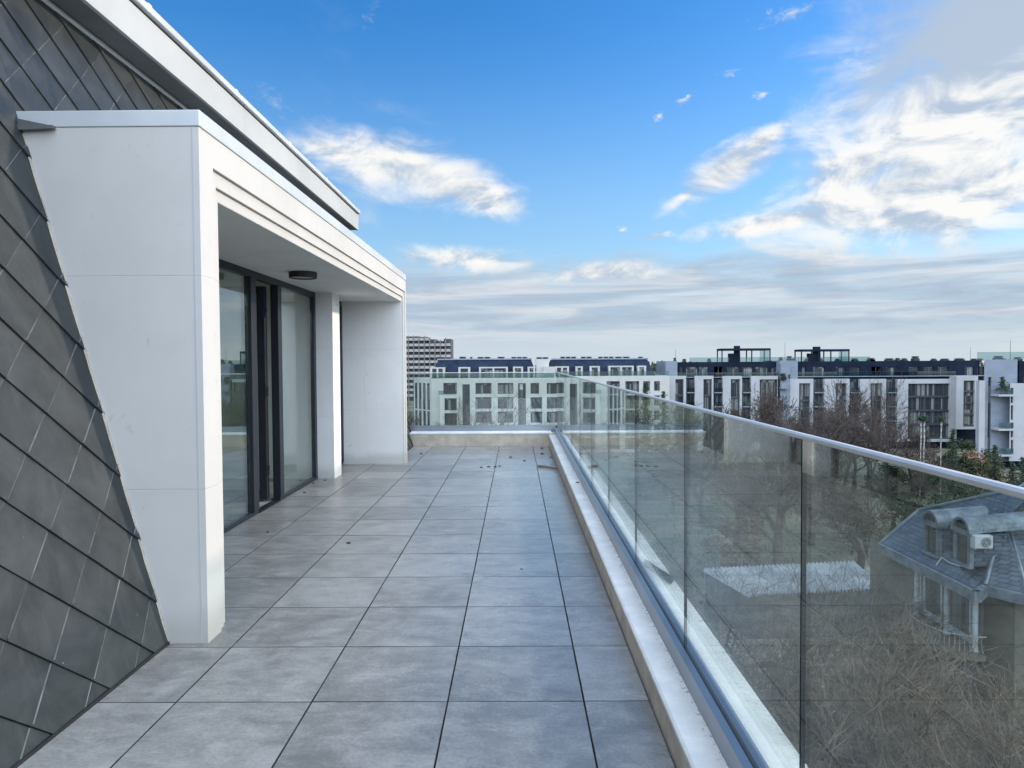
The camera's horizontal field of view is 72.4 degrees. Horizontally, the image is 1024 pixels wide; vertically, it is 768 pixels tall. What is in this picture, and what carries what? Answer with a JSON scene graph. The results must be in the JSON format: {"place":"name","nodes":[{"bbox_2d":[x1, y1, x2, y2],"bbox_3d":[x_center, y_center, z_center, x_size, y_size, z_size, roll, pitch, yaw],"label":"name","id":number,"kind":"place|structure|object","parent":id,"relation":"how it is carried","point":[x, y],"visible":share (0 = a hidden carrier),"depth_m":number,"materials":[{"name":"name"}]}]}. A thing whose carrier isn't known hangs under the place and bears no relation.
{"place":"outdoors","nodes":[
{"label":"outdoors","id":0,"kind":"place"},
{"bbox_2d":[0,0,413,767],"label":"penthouse storey","id":1,"kind":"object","parent":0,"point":[190,372],"visible":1,"depth_m":3.71,"materials":[{"name":"paint"}]},
{"bbox_2d":[219,286,269,499],"bbox_3d":[-2.948,0.102,7.549,0.651,2.300,0.130,0,2,0],"label":"door leaf","id":2,"kind":"structure","parent":1,"relation":"in","point":[263,389],"depth_m":7.55,"materials":[{"name":"black glass"}]},
{"bbox_2d":[289,271,316,279],"bbox_3d":[-2.103,-1.094,7.043,0.276,0.062,0.276,0,2,0],"label":"ceiling lamp","id":3,"kind":"object","parent":1,"relation":"attached to","point":[304,275],"visible":1,"depth_m":6.94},
{"bbox_2d":[339,301,343,464],"bbox_3d":[-2.559,0.001,9.918,0.090,2.416,0.984,0,2,0],"label":"window frame","id":4,"kind":"structure","parent":1,"relation":"in","point":[340,307],"depth_m":10.34,"materials":[{"name":"black metal"}]},
{"bbox_2d":[410,430,555,445],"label":"kerb","id":5,"kind":"structure","parent":1,"relation":"on","point":[482,438],"depth_m":12.61,"materials":[{"name":"concrete"}]},
{"bbox_2d":[410,372,555,430],"bbox_3d":[-0.656,0.323,12.969,2.926,1.082,0.090,0,2,0],"label":"glass balustrade","id":6,"kind":"object","parent":5,"relation":"on","point":[481,427],"visible":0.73,"depth_m":12.94,"materials":[{"name":"glass"}]},
{"bbox_2d":[435,450,675,767],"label":"terrace slab","id":7,"kind":"structure","parent":1,"relation":"on","point":[571,641],"depth_m":3.55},
{"bbox_2d":[18,446,674,767],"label":"terrace floor","id":8,"kind":"structure","parent":7,"relation":"on","point":[327,646],"depth_m":3.65,"materials":[{"name":"tile"}]},
{"bbox_2d":[549,435,807,767],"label":"parapet kerb","id":9,"kind":"structure","parent":8,"relation":"on","point":[689,739],"depth_m":3.19,"materials":[{"name":"concrete"}]},
{"bbox_2d":[554,372,1023,767],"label":"glass balustrade","id":10,"kind":"object","parent":9,"relation":"on","point":[586,430],"visible":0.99,"depth_m":3.30,"materials":[{"name":"glass"}]},
{"bbox_2d":[145,0,1023,366],"label":"sky","id":11,"kind":"structure","parent":0,"point":[650,179],"materials":[{"name":"blue"}]},
{"bbox_2d":[407,364,1023,767],"bbox_3d":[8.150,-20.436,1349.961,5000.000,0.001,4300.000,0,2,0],"label":"ground","id":12,"kind":"structure","parent":0,"point":[625,467],"depth_m":83.55,"materials":[{"name":"plant"}]},
{"bbox_2d":[407,402,439,425],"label":"bare tree","id":13,"kind":"object","parent":12,"relation":"on","point":[415,419],"visible":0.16,"depth_m":118.01,"materials":[{"name":"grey plant"}]},
{"bbox_2d":[406,336,453,400],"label":"tower block","id":14,"kind":"structure","parent":12,"relation":"on","point":[423,353],"depth_m":368.89,"materials":[{"name":"concrete"}]},
{"bbox_2d":[432,398,496,424],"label":"bare tree","id":15,"kind":"object","parent":12,"relation":"on","point":[458,417],"visible":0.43,"depth_m":116.68,"materials":[{"name":"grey plant"}]},
{"bbox_2d":[414,357,555,431],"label":"apartment block","id":16,"kind":"structure","parent":12,"relation":"on","point":[436,395],"depth_m":150.64,"materials":[{"name":"paint"}]},
{"bbox_2d":[444,383,456,393],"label":"window","id":17,"kind":"structure","parent":16,"relation":"in","point":[449,388],"depth_m":150.63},
{"bbox_2d":[462,384,469,424],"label":"stair window","id":18,"kind":"structure","parent":16,"relation":"in","point":[465,387],"depth_m":150.71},
{"bbox_2d":[476,383,491,393],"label":"window","id":19,"kind":"structure","parent":16,"relation":"in","point":[483,388],"depth_m":150.60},
{"bbox_2d":[476,397,491,408],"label":"window","id":20,"kind":"structure","parent":16,"relation":"in","point":[481,400],"depth_m":150.71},
{"bbox_2d":[476,411,491,422],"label":"window","id":21,"kind":"structure","parent":16,"relation":"in","point":[477,413],"depth_m":150.78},
{"bbox_2d":[498,383,512,393],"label":"window","id":22,"kind":"structure","parent":16,"relation":"in","point":[503,388],"depth_m":150.60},
{"bbox_2d":[498,397,512,408],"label":"window","id":23,"kind":"structure","parent":16,"relation":"in","point":[502,398],"depth_m":150.67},
{"bbox_2d":[498,411,512,422],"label":"window","id":24,"kind":"structure","parent":16,"relation":"in","point":[507,416],"depth_m":150.78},
{"bbox_2d":[518,383,525,424],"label":"stair window","id":25,"kind":"structure","parent":16,"relation":"in","point":[521,386],"depth_m":150.63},
{"bbox_2d":[531,383,538,393],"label":"window","id":26,"kind":"structure","parent":16,"relation":"in","point":[534,386],"depth_m":150.56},
{"bbox_2d":[531,397,541,408],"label":"window","id":27,"kind":"structure","parent":16,"relation":"in","point":[536,402],"depth_m":150.63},
{"bbox_2d":[531,412,541,422],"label":"window","id":28,"kind":"structure","parent":16,"relation":"in","point":[535,415],"depth_m":150.71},
{"bbox_2d":[547,383,555,393],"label":"window","id":29,"kind":"structure","parent":16,"relation":"in","point":[551,387],"depth_m":150.52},
{"bbox_2d":[547,397,555,408],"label":"window","id":30,"kind":"structure","parent":16,"relation":"in","point":[549,401],"depth_m":150.63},
{"bbox_2d":[466,389,555,431],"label":"bare tree","id":31,"kind":"object","parent":12,"relation":"on","point":[511,420],"visible":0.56,"depth_m":112.94,"materials":[{"name":"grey plant"}]},
{"bbox_2d":[549,357,669,451],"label":"apartment block","id":32,"kind":"structure","parent":12,"relation":"on","point":[632,374],"depth_m":152.59,"materials":[{"name":"paint"}]},
{"bbox_2d":[625,381,638,393],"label":"window","id":33,"kind":"structure","parent":32,"relation":"in","point":[630,385],"depth_m":152.41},
{"bbox_2d":[625,395,638,408],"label":"window","id":34,"kind":"structure","parent":32,"relation":"in","point":[629,399],"depth_m":152.48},
{"bbox_2d":[625,410,638,422],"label":"window","id":35,"kind":"structure","parent":32,"relation":"in","point":[629,414],"depth_m":152.60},
{"bbox_2d":[625,424,638,435],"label":"window","id":36,"kind":"structure","parent":32,"relation":"in","point":[629,428],"depth_m":152.67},
{"bbox_2d":[625,438,638,448],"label":"window","id":37,"kind":"structure","parent":32,"relation":"in","point":[628,441],"depth_m":152.78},
{"bbox_2d":[623,382,667,500],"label":"conifer","id":38,"kind":"object","parent":12,"relation":"on","point":[645,480],"visible":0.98,"depth_m":99.78,"materials":[{"name":"green plant"}]},
{"bbox_2d":[649,391,680,493],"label":"conifer","id":39,"kind":"object","parent":12,"relation":"on","point":[662,424],"visible":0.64,"depth_m":103.80,"materials":[{"name":"green plant"}]},
{"bbox_2d":[657,446,706,513],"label":"bare tree","id":40,"kind":"object","parent":12,"relation":"on","point":[676,484],"visible":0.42,"depth_m":90.42,"materials":[{"name":"brown plant"}]},
{"bbox_2d":[662,441,702,497],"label":"shrub","id":41,"kind":"object","parent":12,"relation":"on","point":[682,484],"visible":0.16,"depth_m":99.98,"materials":[{"name":"green plant"}]},
{"bbox_2d":[658,401,709,455],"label":"bare tree","id":42,"kind":"object","parent":12,"relation":"on","point":[691,424],"visible":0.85,"depth_m":114.92,"materials":[{"name":"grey plant"}]},
{"bbox_2d":[655,433,739,524],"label":"bare tree","id":43,"kind":"object","parent":12,"relation":"on","point":[691,474],"visible":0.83,"depth_m":83.69,"materials":[{"name":"brown plant"}]},
{"bbox_2d":[700,399,752,470],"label":"bare tree","id":44,"kind":"object","parent":12,"relation":"on","point":[730,422],"visible":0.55,"depth_m":122.56,"materials":[{"name":"brown plant"}]},
{"bbox_2d":[701,408,760,480],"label":"bare tree","id":45,"kind":"object","parent":12,"relation":"on","point":[737,442],"visible":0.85,"depth_m":107.08,"materials":[{"name":"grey plant"}]},
{"bbox_2d":[701,507,764,567],"bbox_3d":[20.477,14.364,62.416,5.951,6.364,4.759,-1,2,-23],"label":"shrub","id":46,"kind":"object","parent":12,"relation":"on","point":[749,539],"visible":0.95,"depth_m":62.10,"materials":[{"name":"green plant"}]},
{"bbox_2d":[690,435,798,566],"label":"bare tree","id":47,"kind":"object","parent":12,"relation":"on","point":[737,507],"visible":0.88,"depth_m":65.34,"materials":[{"name":"brown plant"}]},
{"bbox_2d":[715,386,793,469],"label":"bare tree","id":48,"kind":"object","parent":12,"relation":"on","point":[764,411],"visible":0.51,"depth_m":119.90,"materials":[{"name":"brown plant"}]},
{"bbox_2d":[699,431,834,564],"bbox_3d":[24.187,10.716,65.688,10.901,13.449,12.138,-2,2,-35],"label":"bare tree","id":49,"kind":"object","parent":12,"relation":"on","point":[777,526],"visible":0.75,"depth_m":63.41,"materials":[{"name":"brown plant"}]},
{"bbox_2d":[737,403,796,482],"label":"bare tree","id":50,"kind":"object","parent":12,"relation":"on","point":[762,431],"visible":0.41,"depth_m":112.64,"materials":[{"name":"brown plant"}]},
{"bbox_2d":[705,617,846,763],"bbox_3d":[9.720,13.839,30.926,8.430,9.506,12.224,0,2,1],"label":"bare tree","id":51,"kind":"object","parent":12,"relation":"on","point":[756,671],"visible":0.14,"depth_m":27.84,"materials":[{"name":"brown plant"}]},
{"bbox_2d":[742,382,820,466],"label":"bare tree","id":52,"kind":"object","parent":12,"relation":"on","point":[784,407],"visible":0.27,"depth_m":125.10,"materials":[{"name":"brown plant"}]},
{"bbox_2d":[753,411,818,500],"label":"bare tree","id":53,"kind":"object","parent":12,"relation":"on","point":[779,439],"visible":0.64,"depth_m":96.88,"materials":[{"name":"brown plant"}]},
{"bbox_2d":[704,560,869,638],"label":"garden shed","id":54,"kind":"structure","parent":12,"relation":"on","point":[824,567],"depth_m":50.92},
{"bbox_2d":[619,492,955,767],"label":"undergrowth","id":55,"kind":"object","parent":12,"relation":"on","point":[746,560],"visible":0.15,"depth_m":73.18,"materials":[{"name":"brown plant"}]},
{"bbox_2d":[775,407,833,463],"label":"bare tree","id":56,"kind":"object","parent":12,"relation":"on","point":[803,427],"visible":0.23,"depth_m":112.02,"materials":[{"name":"brown plant"}]},
{"bbox_2d":[758,397,872,495],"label":"bare tree","id":57,"kind":"object","parent":12,"relation":"on","point":[833,418],"visible":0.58,"depth_m":99.91,"materials":[{"name":"brown plant"}]},
{"bbox_2d":[656,346,983,449],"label":"apartment block","id":58,"kind":"structure","parent":12,"relation":"on","point":[946,387],"depth_m":155.50,"materials":[{"name":"paint"}]},
{"bbox_2d":[779,454,868,545],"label":"bare tree","id":59,"kind":"object","parent":12,"relation":"on","point":[810,541],"visible":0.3,"depth_m":71.58,"materials":[{"name":"brown plant"}]},
{"bbox_2d":[784,430,868,509],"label":"bare tree","id":60,"kind":"object","parent":12,"relation":"on","point":[822,454],"visible":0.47,"depth_m":88.83,"materials":[{"name":"brown plant"}]},
{"bbox_2d":[800,421,859,499],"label":"bare tree","id":61,"kind":"object","parent":12,"relation":"on","point":[842,439],"visible":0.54,"depth_m":93.34,"materials":[{"name":"brown plant"}]},
{"bbox_2d":[675,573,999,767],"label":"bare tree","id":62,"kind":"object","parent":12,"relation":"on","point":[794,677],"visible":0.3,"depth_m":25.74,"materials":[{"name":"brown plant"}]},
{"bbox_2d":[774,451,902,568],"bbox_3d":[28.142,11.760,60.370,8.848,11.857,14.953,-1,2,-6],"label":"bare tree","id":63,"kind":"object","parent":12,"relation":"on","point":[852,538],"visible":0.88,"depth_m":61.55,"materials":[{"name":"brown plant"}]},
{"bbox_2d":[801,376,878,474],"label":"bare tree","id":64,"kind":"object","parent":12,"relation":"on","point":[853,405],"visible":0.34,"depth_m":116.84,"materials":[{"name":"brown plant"}]},
{"bbox_2d":[703,541,987,723],"bbox_3d":[15.589,13.525,34.930,14.361,9.786,12.459,1,2,40],"label":"bare tree","id":65,"kind":"object","parent":12,"relation":"on","point":[764,616],"visible":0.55,"depth_m":36.57,"materials":[{"name":"brown plant"}]},
{"bbox_2d":[812,414,879,485],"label":"bare tree","id":66,"kind":"object","parent":12,"relation":"on","point":[845,482],"visible":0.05,"depth_m":108.11,"materials":[{"name":"brown plant"}]},
{"bbox_2d":[708,589,995,761],"bbox_3d":[13.791,13.504,31.443,8.963,10.108,12.998,-2,2,-44],"label":"bare tree","id":67,"kind":"object","parent":12,"relation":"on","point":[895,659],"visible":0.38,"depth_m":29.01,"materials":[{"name":"brown plant"}]},
{"bbox_2d":[807,399,914,492],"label":"bare tree","id":68,"kind":"object","parent":12,"relation":"on","point":[849,456],"visible":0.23,"depth_m":103.22,"materials":[{"name":"brown plant"}]},
{"bbox_2d":[702,571,1023,767],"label":"bare tree","id":69,"kind":"object","parent":12,"relation":"on","point":[850,662],"visible":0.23,"depth_m":28.22,"materials":[{"name":"brown plant"}]},
{"bbox_2d":[835,499,895,553],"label":"shrub","id":70,"kind":"object","parent":12,"relation":"on","point":[863,515],"visible":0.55,"depth_m":69.85,"materials":[{"name":"plant"}]},
{"bbox_2d":[724,598,1020,767],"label":"bare tree","id":71,"kind":"object","parent":12,"relation":"on","point":[770,672],"visible":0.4,"depth_m":25.00,"materials":[{"name":"brown plant"}]},
{"bbox_2d":[758,606,986,767],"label":"bare tree","id":72,"kind":"object","parent":12,"relation":"on","point":[881,671],"visible":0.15,"depth_m":30.10,"materials":[{"name":"brown plant"}]},
{"bbox_2d":[723,611,1023,767],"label":"bare tree","id":73,"kind":"object","parent":12,"relation":"on","point":[816,761],"visible":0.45,"depth_m":19.49,"materials":[{"name":"brown plant"}]},
{"bbox_2d":[839,405,911,497],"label":"bare tree","id":74,"kind":"object","parent":12,"relation":"on","point":[872,470],"visible":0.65,"depth_m":99.53,"materials":[{"name":"brown plant"}]},
{"bbox_2d":[836,368,925,486],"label":"bare tree","id":75,"kind":"object","parent":12,"relation":"on","point":[881,407],"visible":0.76,"depth_m":107.13,"materials":[{"name":"brown plant"}]},
{"bbox_2d":[743,600,1023,767],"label":"bare tree","id":76,"kind":"object","parent":12,"relation":"on","point":[935,708],"visible":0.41,"depth_m":22.10,"materials":[{"name":"brown plant"}]},
{"bbox_2d":[862,461,909,490],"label":"shrub","id":77,"kind":"object","parent":12,"relation":"on","point":[890,469],"visible":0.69,"depth_m":103.61,"materials":[{"name":"green plant"}]},
{"bbox_2d":[850,393,922,477],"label":"bare tree","id":78,"kind":"object","parent":12,"relation":"on","point":[896,425],"visible":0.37,"depth_m":113.16,"materials":[{"name":"brown plant"}]},
{"bbox_2d":[751,594,1023,767],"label":"bare tree","id":79,"kind":"object","parent":12,"relation":"on","point":[888,741],"visible":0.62,"depth_m":21.07,"materials":[{"name":"brown plant"}]},
{"bbox_2d":[859,468,922,526],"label":"bare tree","id":80,"kind":"object","parent":12,"relation":"on","point":[887,491],"visible":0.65,"depth_m":79.16,"materials":[{"name":"brown plant"}]},
{"bbox_2d":[778,544,1023,759],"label":"bare tree","id":81,"kind":"object","parent":12,"relation":"on","point":[888,607],"visible":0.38,"depth_m":34.88,"materials":[{"name":"brown plant"}]},
{"bbox_2d":[790,683,1023,767],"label":"bare tree","id":82,"kind":"object","parent":12,"relation":"on","point":[913,753],"visible":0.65,"depth_m":18.41,"materials":[{"name":"brown plant"}]},
{"bbox_2d":[805,625,1023,767],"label":"bare tree","id":83,"kind":"object","parent":12,"relation":"on","point":[1006,750],"visible":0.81,"depth_m":18.55,"materials":[{"name":"brown plant"}]},
{"bbox_2d":[879,621,952,765],"bbox_3d":[16.857,14.388,29.437,3.020,8.287,3.075,0,2,0],"label":"shrub","id":84,"kind":"object","parent":12,"relation":"on","point":[907,640],"visible":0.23,"depth_m":29.45,"materials":[{"name":"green plant"}]},
{"bbox_2d":[886,418,945,491],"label":"bare tree","id":85,"kind":"object","parent":12,"relation":"on","point":[913,446],"visible":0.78,"depth_m":101.94,"materials":[{"name":"brown plant"}]},
{"bbox_2d":[881,493,957,531],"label":"shrub","id":86,"kind":"object","parent":12,"relation":"on","point":[902,507],"visible":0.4,"depth_m":71.21,"materials":[{"name":"green plant"}]},
{"bbox_2d":[902,472,940,506],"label":"bare tree","id":87,"kind":"object","parent":12,"relation":"on","point":[924,488],"visible":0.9,"depth_m":89.72,"materials":[{"name":"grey plant"}]},
{"bbox_2d":[897,453,946,492],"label":"shrub","id":88,"kind":"object","parent":12,"relation":"on","point":[900,473],"visible":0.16,"depth_m":100.55,"materials":[{"name":"green plant"}]},
{"bbox_2d":[916,415,928,498],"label":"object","id":89,"kind":"object","parent":12,"relation":"on","point":[919,417],"visible":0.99,"depth_m":97.83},
{"bbox_2d":[920,415,929,499],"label":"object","id":90,"kind":"object","parent":12,"relation":"on","point":[926,418],"visible":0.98,"depth_m":97.86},
{"bbox_2d":[904,453,964,501],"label":"bare tree","id":91,"kind":"object","parent":12,"relation":"on","point":[941,478],"visible":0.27,"depth_m":92.92,"materials":[{"name":"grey plant"}]},
{"bbox_2d":[855,654,1023,767],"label":"bare tree","id":92,"kind":"object","parent":12,"relation":"on","point":[978,720],"visible":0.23,"depth_m":23.67,"materials":[{"name":"brown plant"}]},
{"bbox_2d":[933,416,948,496],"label":"street lamp","id":93,"kind":"object","parent":12,"relation":"on","point":[941,419],"visible":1,"depth_m":97.86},
{"bbox_2d":[925,451,961,477],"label":"shrub","id":94,"kind":"object","parent":12,"relation":"on","point":[944,458],"visible":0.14,"depth_m":109.47,"materials":[{"name":"green plant"}]},
{"bbox_2d":[906,475,981,513],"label":"shrub","id":95,"kind":"object","parent":12,"relation":"on","point":[951,484],"visible":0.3,"depth_m":75.03,"materials":[{"name":"green plant"}]},
{"bbox_2d":[869,482,1023,766],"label":"villa","id":96,"kind":"object","parent":12,"relation":"on","point":[988,584],"visible":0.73,"depth_m":32.57,"materials":[{"name":"paint"}]},
{"bbox_2d":[922,576,943,625],"bbox_3d":[21.106,10.677,35.101,0.180,2.250,1.794,0,2,0],"label":"window","id":97,"kind":"structure","parent":96,"relation":"in","point":[929,585],"depth_m":35.10,"materials":[{"name":"glass"}]},
{"bbox_2d":[944,657,971,715],"bbox_3d":[21.115,14.252,33.101,0.180,2.120,1.958,0,2,0],"label":"window","id":98,"kind":"structure","parent":96,"relation":"in","point":[957,662],"depth_m":32.71,"materials":[{"name":"glass"}]},
{"bbox_2d":[948,590,971,643],"bbox_3d":[21.094,10.739,32.997,0.180,2.250,1.958,0,2,0],"label":"window","id":99,"kind":"structure","parent":96,"relation":"in","point":[958,603],"depth_m":32.96,"materials":[{"name":"glass"}]},
{"bbox_2d":[970,534,992,549],"bbox_3d":[21.200,7.137,31.646,0.820,0.640,0.472,0,2,0],"label":"air conditioner","id":100,"kind":"object","parent":96,"relation":"attached to","point":[982,541],"visible":1,"depth_m":31.43,"materials":[{"name":"white paint"}]},
{"bbox_2d":[941,430,968,489],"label":"conifer","id":101,"kind":"object","parent":12,"relation":"on","point":[953,462],"visible":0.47,"depth_m":103.80,"materials":[{"name":"green plant"}]},
{"bbox_2d":[946,438,992,466],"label":"shrub","id":102,"kind":"object","parent":12,"relation":"on","point":[967,444],"visible":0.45,"depth_m":117.80,"materials":[{"name":"green plant"}]},
{"bbox_2d":[956,454,986,488],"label":"shrub","id":103,"kind":"object","parent":12,"relation":"on","point":[971,467],"visible":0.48,"depth_m":103.10,"materials":[{"name":"green plant"}]},
{"bbox_2d":[922,691,1023,767],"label":"bare tree","id":104,"kind":"object","parent":12,"relation":"on","point":[978,762],"visible":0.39,"depth_m":18.65,"materials":[{"name":"brown plant"}]},
{"bbox_2d":[958,477,990,497],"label":"shrub","id":105,"kind":"object","parent":12,"relation":"on","point":[980,492],"visible":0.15,"depth_m":74.32,"materials":[{"name":"green plant"}]},
{"bbox_2d":[982,444,1009,493],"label":"conifer","id":106,"kind":"object","parent":12,"relation":"on","point":[995,474],"visible":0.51,"depth_m":99.81,"materials":[{"name":"green plant"}]},
{"bbox_2d":[975,340,1023,466],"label":"apartment block","id":107,"kind":"structure","parent":12,"relation":"on","point":[1000,419],"depth_m":126.48,"materials":[{"name":"paint"}]},
{"bbox_2d":[994,376,1009,390],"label":"conifer","id":108,"kind":"object","parent":107,"relation":"on","point":[1002,384],"visible":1,"depth_m":124.75,"materials":[{"name":"green plant"}]},
{"bbox_2d":[1003,462,1020,484],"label":"conifer","id":109,"kind":"object","parent":12,"relation":"on","point":[1012,472],"visible":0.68,"depth_m":107.92,"materials":[{"name":"green plant"}]},
{"bbox_2d":[1009,457,1023,485],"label":"conifer","id":110,"kind":"object","parent":12,"relation":"on","point":[1021,469],"visible":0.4,"depth_m":95.99,"materials":[{"name":"green plant"}]},
{"bbox_2d":[718,561,869,705],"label":"path","id":111,"kind":"structure","parent":0,"point":[754,643],"depth_m":48.14,"materials":[{"name":"concrete"}]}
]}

